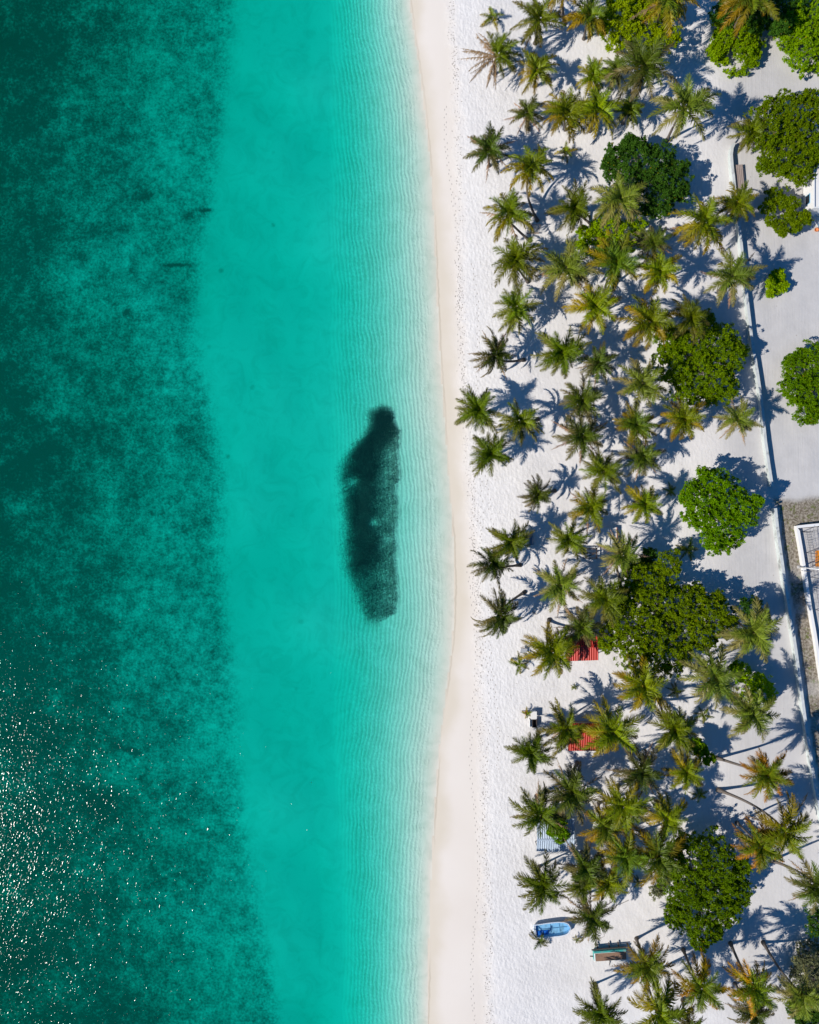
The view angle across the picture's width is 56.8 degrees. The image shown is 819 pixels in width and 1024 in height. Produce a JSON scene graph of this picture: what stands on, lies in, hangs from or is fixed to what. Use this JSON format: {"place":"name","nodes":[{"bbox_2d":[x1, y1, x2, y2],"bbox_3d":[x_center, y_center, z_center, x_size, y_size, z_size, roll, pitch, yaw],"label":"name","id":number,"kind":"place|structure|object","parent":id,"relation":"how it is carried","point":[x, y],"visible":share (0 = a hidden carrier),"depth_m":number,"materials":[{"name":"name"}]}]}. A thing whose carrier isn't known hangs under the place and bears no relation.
{"place":"outdoors","nodes":[
{"label":"outdoors","id":0,"kind":"place"},
{"bbox_2d":[0,0,453,1023],"bbox_3d":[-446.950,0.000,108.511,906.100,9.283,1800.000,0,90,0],"label":"sea","id":1,"kind":"structure","parent":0,"point":[222,704],"depth_m":106.01,"materials":[{"name":"teal liquid"}]},
{"bbox_2d":[410,0,818,1023],"bbox_3d":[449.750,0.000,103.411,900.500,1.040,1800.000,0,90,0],"label":"sand ground","id":2,"kind":"structure","parent":0,"point":[522,976],"depth_m":103.03,"materials":[{"name":"white sand"}]},
{"bbox_2d":[454,384,501,433],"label":"coconut palm","id":3,"kind":"object","parent":2,"relation":"on","point":[475,410],"visible":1,"depth_m":97.60,"materials":[{"name":"green plant"}]},
{"bbox_2d":[462,121,517,178],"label":"coconut palm","id":4,"kind":"object","parent":2,"relation":"on","point":[489,146],"visible":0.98,"depth_m":97.85,"materials":[{"name":"green plant"}]},
{"bbox_2d":[460,30,522,89],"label":"coconut palm","id":5,"kind":"object","parent":2,"relation":"on","point":[504,52],"visible":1,"depth_m":98.76,"materials":[{"name":"green plant"}]},
{"bbox_2d":[469,431,513,477],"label":"coconut palm","id":6,"kind":"object","parent":2,"relation":"on","point":[487,453],"visible":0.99,"depth_m":97.94,"materials":[{"name":"green plant"}]},
{"bbox_2d":[467,546,521,587],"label":"coconut palm","id":7,"kind":"object","parent":2,"relation":"on","point":[496,565],"visible":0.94,"depth_m":97.83,"materials":[{"name":"green plant"}]},
{"bbox_2d":[468,326,525,379],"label":"coconut palm","id":8,"kind":"object","parent":2,"relation":"on","point":[497,349],"visible":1,"depth_m":98.09,"materials":[{"name":"green plant"}]},
{"bbox_2d":[471,587,526,638],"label":"coconut palm","id":9,"kind":"object","parent":2,"relation":"on","point":[503,621],"visible":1,"depth_m":97.26,"materials":[{"name":"green plant"}]},
{"bbox_2d":[479,187,534,244],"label":"coconut palm","id":10,"kind":"object","parent":2,"relation":"on","point":[510,205],"visible":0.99,"depth_m":97.11,"materials":[{"name":"green plant"}]},
{"bbox_2d":[484,519,535,560],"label":"coconut palm","id":11,"kind":"object","parent":2,"relation":"on","point":[513,542],"visible":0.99,"depth_m":97.62,"materials":[{"name":"green plant"}]},
{"bbox_2d":[492,279,542,337],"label":"coconut palm","id":12,"kind":"object","parent":2,"relation":"on","point":[515,312],"visible":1,"depth_m":98.19,"materials":[{"name":"green plant"}]},
{"bbox_2d":[491,397,543,445],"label":"coconut palm","id":13,"kind":"object","parent":2,"relation":"on","point":[527,422],"visible":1,"depth_m":97.47,"materials":[{"name":"green plant"}]},
{"bbox_2d":[491,235,548,290],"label":"coconut palm","id":14,"kind":"object","parent":2,"relation":"on","point":[514,258],"visible":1,"depth_m":97.33,"materials":[{"name":"green plant"}]},
{"bbox_2d":[500,145,553,222],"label":"coconut palm","id":15,"kind":"object","parent":2,"relation":"on","point":[528,163],"visible":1,"depth_m":96.68,"materials":[{"name":"green plant"}]},
{"bbox_2d":[503,727,556,775],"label":"coconut palm","id":16,"kind":"object","parent":2,"relation":"on","point":[532,751],"visible":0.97,"depth_m":97.56,"materials":[{"name":"green plant"}]},
{"bbox_2d":[515,48,559,94],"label":"coconut palm","id":17,"kind":"object","parent":2,"relation":"on","point":[535,61],"visible":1,"depth_m":98.78,"materials":[{"name":"green plant"}]},
{"bbox_2d":[509,0,566,50],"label":"coconut palm","id":18,"kind":"object","parent":2,"relation":"on","point":[535,10],"visible":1,"depth_m":97.60,"materials":[{"name":"green plant"}]},
{"bbox_2d":[508,782,569,837],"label":"coconut palm","id":19,"kind":"object","parent":2,"relation":"on","point":[541,814],"visible":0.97,"depth_m":96.35,"materials":[{"name":"green plant"}]},
{"bbox_2d":[513,849,569,915],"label":"coconut palm","id":20,"kind":"object","parent":2,"relation":"on","point":[542,885],"visible":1,"depth_m":97.06,"materials":[{"name":"green plant"}]},
{"bbox_2d":[519,618,579,679],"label":"coconut palm","id":21,"kind":"object","parent":2,"relation":"on","point":[562,644],"visible":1,"depth_m":96.44,"materials":[{"name":"green plant"}]},
{"bbox_2d":[532,559,585,616],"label":"coconut palm","id":22,"kind":"object","parent":2,"relation":"on","point":[560,584],"visible":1,"depth_m":96.71,"materials":[{"name":"green plant"}]},
{"bbox_2d":[530,325,592,378],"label":"coconut palm","id":23,"kind":"object","parent":2,"relation":"on","point":[565,354],"visible":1,"depth_m":96.67,"materials":[{"name":"green plant"}]},
{"bbox_2d":[536,697,594,757],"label":"coconut palm","id":24,"kind":"object","parent":2,"relation":"on","point":[567,732],"visible":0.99,"depth_m":96.80,"materials":[{"name":"green plant"}]},
{"bbox_2d":[541,85,590,143],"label":"coconut palm","id":25,"kind":"object","parent":2,"relation":"on","point":[563,106],"visible":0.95,"depth_m":97.61,"materials":[{"name":"green plant"}]},
{"bbox_2d":[530,235,603,301],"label":"coconut palm","id":26,"kind":"object","parent":2,"relation":"on","point":[573,269],"visible":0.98,"depth_m":96.89,"materials":[{"name":"green plant"}]},
{"bbox_2d":[544,178,592,234],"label":"coconut palm","id":27,"kind":"object","parent":2,"relation":"on","point":[574,204],"visible":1,"depth_m":97.53,"materials":[{"name":"green plant"}]},
{"bbox_2d":[546,516,591,559],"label":"coconut palm","id":28,"kind":"object","parent":2,"relation":"on","point":[572,539],"visible":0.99,"depth_m":97.59,"materials":[{"name":"green plant"}]},
{"bbox_2d":[541,760,602,825],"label":"coconut palm","id":29,"kind":"object","parent":2,"relation":"on","point":[574,794],"visible":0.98,"depth_m":95.75,"materials":[{"name":"green plant"}]},
{"bbox_2d":[551,409,606,462],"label":"coconut palm","id":30,"kind":"object","parent":2,"relation":"on","point":[580,436],"visible":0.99,"depth_m":97.41,"materials":[{"name":"green plant"}]},
{"bbox_2d":[553,839,608,890],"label":"coconut palm","id":31,"kind":"object","parent":2,"relation":"on","point":[584,869],"visible":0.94,"depth_m":96.70,"materials":[{"name":"green plant"}]},
{"bbox_2d":[554,603,607,647],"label":"coconut palm","id":32,"kind":"object","parent":2,"relation":"on","point":[583,625],"visible":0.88,"depth_m":97.65,"materials":[{"name":"green plant"}]},
{"bbox_2d":[559,373,604,423],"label":"coconut palm","id":33,"kind":"object","parent":2,"relation":"on","point":[583,401],"visible":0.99,"depth_m":97.17,"materials":[{"name":"green plant"}]},
{"bbox_2d":[561,0,608,42],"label":"coconut palm","id":34,"kind":"object","parent":2,"relation":"on","point":[590,13],"visible":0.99,"depth_m":97.72,"materials":[{"name":"green plant"}]},
{"bbox_2d":[567,481,607,535],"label":"coconut palm","id":35,"kind":"object","parent":2,"relation":"on","point":[594,509],"visible":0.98,"depth_m":97.20,"materials":[{"name":"green plant"}]},
{"bbox_2d":[561,890,616,947],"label":"coconut palm","id":36,"kind":"object","parent":2,"relation":"on","point":[594,922],"visible":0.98,"depth_m":96.91,"materials":[{"name":"green plant"}]},
{"bbox_2d":[561,282,622,334],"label":"coconut palm","id":37,"kind":"object","parent":2,"relation":"on","point":[596,304],"visible":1,"depth_m":96.83,"materials":[{"name":"green plant"}]},
{"bbox_2d":[568,81,626,140],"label":"coconut palm","id":38,"kind":"object","parent":2,"relation":"on","point":[601,104],"visible":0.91,"depth_m":97.30,"materials":[{"name":"green plant"}]},
{"bbox_2d":[576,340,618,385],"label":"coconut palm","id":39,"kind":"object","parent":2,"relation":"on","point":[599,361],"visible":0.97,"depth_m":97.81,"materials":[{"name":"green plant"}]},
{"bbox_2d":[572,976,627,1023],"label":"coconut palm","id":40,"kind":"object","parent":2,"relation":"on","point":[598,1013],"visible":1,"depth_m":96.95,"materials":[{"name":"green plant"}]},
{"bbox_2d":[579,447,626,494],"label":"coconut palm","id":41,"kind":"object","parent":2,"relation":"on","point":[598,470],"visible":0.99,"depth_m":97.12,"materials":[{"name":"green plant"}]},
{"bbox_2d":[578,576,628,627],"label":"coconut palm","id":42,"kind":"object","parent":2,"relation":"on","point":[606,598],"visible":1,"depth_m":96.08,"materials":[{"name":"green plant"}]},
{"bbox_2d":[577,796,633,849],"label":"coconut palm","id":43,"kind":"object","parent":2,"relation":"on","point":[604,831],"visible":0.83,"depth_m":96.39,"materials":[{"name":"green plant"}]},
{"bbox_2d":[578,695,644,756],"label":"coconut palm","id":44,"kind":"object","parent":2,"relation":"on","point":[609,731],"visible":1,"depth_m":95.62,"materials":[{"name":"green plant"}]},
{"bbox_2d":[574,212,650,260],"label":"thicket","id":45,"kind":"object","parent":2,"relation":"on","point":[586,233],"visible":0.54,"depth_m":100.23,"materials":[{"name":"green plant"}]},
{"bbox_2d":[584,229,641,296],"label":"coconut palm","id":46,"kind":"object","parent":2,"relation":"on","point":[621,260],"visible":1,"depth_m":95.06,"materials":[{"name":"green plant"}]},
{"bbox_2d":[588,170,648,233],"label":"coconut palm","id":47,"kind":"object","parent":2,"relation":"on","point":[621,193],"visible":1,"depth_m":96.17,"materials":[{"name":"green plant"}]},
{"bbox_2d":[593,829,649,888],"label":"coconut palm","id":48,"kind":"object","parent":2,"relation":"on","point":[620,856],"visible":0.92,"depth_m":95.58,"materials":[{"name":"green plant"}]},
{"bbox_2d":[596,529,649,580],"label":"coconut palm","id":49,"kind":"object","parent":2,"relation":"on","point":[625,550],"visible":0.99,"depth_m":96.33,"materials":[{"name":"green plant"}]},
{"bbox_2d":[592,775,654,833],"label":"coconut palm","id":50,"kind":"object","parent":2,"relation":"on","point":[633,807],"visible":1,"depth_m":95.51,"materials":[{"name":"green plant"}]},
{"bbox_2d":[605,740,663,794],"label":"coconut palm","id":51,"kind":"object","parent":2,"relation":"on","point":[643,772],"visible":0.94,"depth_m":95.59,"materials":[{"name":"green plant"}]},
{"bbox_2d":[613,397,659,448],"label":"coconut palm","id":52,"kind":"object","parent":2,"relation":"on","point":[635,423],"visible":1,"depth_m":97.07,"materials":[{"name":"green plant"}]},
{"bbox_2d":[610,358,667,406],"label":"coconut palm","id":53,"kind":"object","parent":2,"relation":"on","point":[648,390],"visible":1,"depth_m":96.22,"materials":[{"name":"green plant"}]},
{"bbox_2d":[603,32,677,100],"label":"coconut palm","id":54,"kind":"object","parent":2,"relation":"on","point":[643,60],"visible":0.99,"depth_m":95.83,"materials":[{"name":"green plant"}]},
{"bbox_2d":[611,653,670,711],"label":"coconut palm","id":55,"kind":"object","parent":2,"relation":"on","point":[646,689],"visible":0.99,"depth_m":95.46,"materials":[{"name":"green plant"}]},
{"bbox_2d":[598,0,683,54],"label":"leafy tree","id":56,"kind":"object","parent":2,"relation":"on","point":[630,9],"visible":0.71,"depth_m":99.55,"materials":[{"name":"green plant"}]},
{"bbox_2d":[617,436,665,481],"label":"coconut palm","id":57,"kind":"object","parent":2,"relation":"on","point":[642,456],"visible":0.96,"depth_m":97.91,"materials":[{"name":"green plant"}]},
{"bbox_2d":[620,484,663,523],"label":"coconut palm","id":58,"kind":"object","parent":2,"relation":"on","point":[644,503],"visible":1,"depth_m":97.42,"materials":[{"name":"green plant"}]},
{"bbox_2d":[612,933,675,994],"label":"coconut palm","id":59,"kind":"object","parent":2,"relation":"on","point":[651,966],"visible":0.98,"depth_m":96.02,"materials":[{"name":"green plant"}]},
{"bbox_2d":[599,132,694,222],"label":"leafy tree","id":60,"kind":"object","parent":2,"relation":"on","point":[630,144],"visible":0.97,"depth_m":98.57,"materials":[{"name":"green plant"}]},
{"bbox_2d":[617,294,680,349],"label":"coconut palm","id":61,"kind":"object","parent":2,"relation":"on","point":[647,320],"visible":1,"depth_m":95.35,"materials":[{"name":"green plant"}]},
{"bbox_2d":[626,823,686,887],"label":"coconut palm","id":62,"kind":"object","parent":2,"relation":"on","point":[657,851],"visible":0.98,"depth_m":95.19,"materials":[{"name":"green plant"}]},
{"bbox_2d":[631,248,682,295],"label":"coconut palm","id":63,"kind":"object","parent":2,"relation":"on","point":[660,268],"visible":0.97,"depth_m":96.26,"materials":[{"name":"green plant"}]},
{"bbox_2d":[626,974,695,1023],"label":"coconut palm","id":64,"kind":"object","parent":2,"relation":"on","point":[660,1004],"visible":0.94,"depth_m":94.71,"materials":[{"name":"green plant"}]},
{"bbox_2d":[627,0,700,37],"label":"coconut palm","id":65,"kind":"object","parent":2,"relation":"on","point":[669,6],"visible":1,"depth_m":94.75,"materials":[{"name":"green plant"}]},
{"bbox_2d":[646,791,687,839],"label":"coconut palm","id":66,"kind":"object","parent":2,"relation":"on","point":[666,815],"visible":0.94,"depth_m":96.38,"materials":[{"name":"green plant"}]},
{"bbox_2d":[597,548,738,677],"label":"leafy tree","id":67,"kind":"object","parent":2,"relation":"on","point":[670,619],"visible":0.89,"depth_m":98.51,"materials":[{"name":"green plant"}]},
{"bbox_2d":[645,701,698,761],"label":"coconut palm","id":68,"kind":"object","parent":2,"relation":"on","point":[678,729],"visible":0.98,"depth_m":95.18,"materials":[{"name":"green plant"}]},
{"bbox_2d":[659,398,705,441],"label":"coconut palm","id":69,"kind":"object","parent":2,"relation":"on","point":[686,419],"visible":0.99,"depth_m":96.71,"materials":[{"name":"green plant"}]},
{"bbox_2d":[661,748,704,794],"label":"coconut palm","id":70,"kind":"object","parent":2,"relation":"on","point":[688,767],"visible":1,"depth_m":97.26,"materials":[{"name":"green plant"}]},
{"bbox_2d":[646,72,721,142],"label":"coconut palm","id":71,"kind":"object","parent":2,"relation":"on","point":[697,102],"visible":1,"depth_m":94.72,"materials":[{"name":"green plant"}]},
{"bbox_2d":[669,294,710,344],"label":"coconut palm","id":72,"kind":"object","parent":2,"relation":"on","point":[692,314],"visible":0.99,"depth_m":96.26,"materials":[{"name":"green plant"}]},
{"bbox_2d":[666,194,733,254],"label":"coconut palm","id":73,"kind":"object","parent":2,"relation":"on","point":[705,216],"visible":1,"depth_m":95.73,"materials":[{"name":"green plant"}]},
{"bbox_2d":[651,307,750,407],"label":"leafy tree","id":74,"kind":"object","parent":2,"relation":"on","point":[679,346],"visible":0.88,"depth_m":99.16,"materials":[{"name":"green plant"}]},
{"bbox_2d":[670,947,732,1013],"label":"coconut palm","id":75,"kind":"object","parent":2,"relation":"on","point":[701,990],"visible":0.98,"depth_m":94.70,"materials":[{"name":"green plant"}]},
{"bbox_2d":[656,825,756,953],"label":"leafy tree","id":76,"kind":"object","parent":2,"relation":"on","point":[726,881],"visible":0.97,"depth_m":98.24,"materials":[{"name":"green plant"}]},
{"bbox_2d":[675,641,745,708],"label":"coconut palm","id":77,"kind":"object","parent":2,"relation":"on","point":[718,683],"visible":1,"depth_m":95.30,"materials":[{"name":"green plant"}]},
{"bbox_2d":[678,465,764,556],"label":"leafy tree","id":78,"kind":"object","parent":2,"relation":"on","point":[713,532],"visible":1,"depth_m":97.90,"materials":[{"name":"green plant"}]},
{"bbox_2d":[700,248,767,307],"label":"coconut palm","id":79,"kind":"object","parent":2,"relation":"on","point":[739,273],"visible":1,"depth_m":95.90,"materials":[{"name":"green plant"}]},
{"bbox_2d":[705,8,766,78],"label":"leafy bush","id":80,"kind":"object","parent":2,"relation":"on","point":[717,49],"visible":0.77,"depth_m":101.23,"materials":[{"name":"green plant"}]},
{"bbox_2d":[714,180,758,226],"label":"coconut palm","id":81,"kind":"object","parent":2,"relation":"on","point":[738,203],"visible":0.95,"depth_m":96.61,"materials":[{"name":"green plant"}]},
{"bbox_2d":[709,395,763,441],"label":"coconut palm","id":82,"kind":"object","parent":2,"relation":"on","point":[741,420],"visible":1,"depth_m":97.79,"materials":[{"name":"green plant"}]},
{"bbox_2d":[711,0,779,38],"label":"coconut palm","id":83,"kind":"object","parent":2,"relation":"on","point":[763,6],"visible":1,"depth_m":95.33,"materials":[{"name":"green plant"}]},
{"bbox_2d":[726,112,768,153],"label":"coconut palm","id":84,"kind":"object","parent":2,"relation":"on","point":[747,130],"visible":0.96,"depth_m":98.61,"materials":[{"name":"green plant"}]},
{"bbox_2d":[716,596,783,663],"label":"coconut palm","id":85,"kind":"object","parent":2,"relation":"on","point":[754,632],"visible":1,"depth_m":95.00,"materials":[{"name":"green plant"}]},
{"bbox_2d":[723,941,777,1019],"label":"coconut palm","id":86,"kind":"object","parent":2,"relation":"on","point":[757,995],"visible":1,"depth_m":94.34,"materials":[{"name":"green plant"}]},
{"bbox_2d":[720,684,780,742],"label":"coconut palm","id":87,"kind":"object","parent":2,"relation":"on","point":[750,714],"visible":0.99,"depth_m":95.55,"materials":[{"name":"green plant"}]},
{"bbox_2d":[728,143,773,486],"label":"boundary wall","id":88,"kind":"structure","parent":2,"relation":"on","point":[751,345],"depth_m":102.09,"materials":[{"name":"white concrete"}]},
{"bbox_2d":[716,748,793,802],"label":"coconut palm","id":89,"kind":"object","parent":2,"relation":"on","point":[768,776],"visible":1,"depth_m":94.62,"materials":[{"name":"green plant"}]},
{"bbox_2d":[732,663,778,710],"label":"leafy tree","id":90,"kind":"object","parent":2,"relation":"on","point":[760,682],"visible":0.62,"depth_m":99.98,"materials":[{"name":"green plant"}]},
{"bbox_2d":[730,816,784,873],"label":"coconut palm","id":91,"kind":"object","parent":2,"relation":"on","point":[761,851],"visible":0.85,"depth_m":94.58,"materials":[{"name":"green plant"}]},
{"bbox_2d":[707,0,809,36],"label":"leafy tree","id":92,"kind":"object","parent":2,"relation":"on","point":[784,25],"visible":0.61,"depth_m":99.63,"materials":[{"name":"green plant"}]},
{"bbox_2d":[716,787,812,858],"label":"coconut palm","id":93,"kind":"object","parent":2,"relation":"on","point":[788,835],"visible":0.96,"depth_m":93.58,"materials":[{"name":"green plant"}]},
{"bbox_2d":[742,87,818,191],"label":"leafy tree","id":94,"kind":"object","parent":2,"relation":"on","point":[784,121],"visible":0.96,"depth_m":98.66,"materials":[{"name":"green plant"}]},
{"bbox_2d":[757,186,813,238],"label":"leafy tree","id":95,"kind":"object","parent":2,"relation":"on","point":[779,226],"visible":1,"depth_m":100.13,"materials":[{"name":"green plant"}]},
{"bbox_2d":[761,940,818,1020],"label":"coconut palm","id":96,"kind":"object","parent":2,"relation":"on","point":[805,1002],"visible":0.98,"depth_m":94.39,"materials":[{"name":"green plant"}]},
{"bbox_2d":[769,857,818,914],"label":"coconut palm","id":97,"kind":"object","parent":2,"relation":"on","point":[811,893],"visible":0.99,"depth_m":94.53,"materials":[{"name":"green plant"}]},
{"bbox_2d":[771,508,818,822],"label":"boundary wall","id":98,"kind":"structure","parent":2,"relation":"on","point":[782,574],"depth_m":102.01,"materials":[{"name":"white concrete"}]},
{"bbox_2d":[773,0,818,79],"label":"leafy tree","id":99,"kind":"object","parent":2,"relation":"on","point":[791,42],"visible":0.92,"depth_m":100.60,"materials":[{"name":"green plant"}]},
{"bbox_2d":[775,339,818,426],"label":"leafy tree","id":100,"kind":"object","parent":2,"relation":"on","point":[808,383],"visible":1,"depth_m":99.87,"materials":[{"name":"green plant"}]},
{"bbox_2d":[789,935,818,994],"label":"leafy bush","id":101,"kind":"object","parent":2,"relation":"on","point":[810,964],"visible":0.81,"depth_m":101.19,"materials":[{"name":"green plant"}]},
{"bbox_2d":[794,523,818,678],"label":"boundary wall","id":102,"kind":"structure","parent":2,"relation":"on","point":[806,590],"depth_m":102.20,"materials":[{"name":"white paint"}]},
{"bbox_2d":[799,527,818,645],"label":"concrete yard","id":103,"kind":"structure","parent":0,"point":[812,586],"depth_m":102.86,"materials":[{"name":"grey concrete"}]},
{"bbox_3d":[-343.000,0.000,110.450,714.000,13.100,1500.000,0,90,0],"label":"sea water","id":104,"kind":"structure","parent":0,"visible":0},
{"bbox_2d":[334,404,400,627],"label":"fish school","id":105,"kind":"object","parent":104,"relation":"in","point":[361,506],"visible":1,"depth_m":104.32,"materials":[{"name":"black"}]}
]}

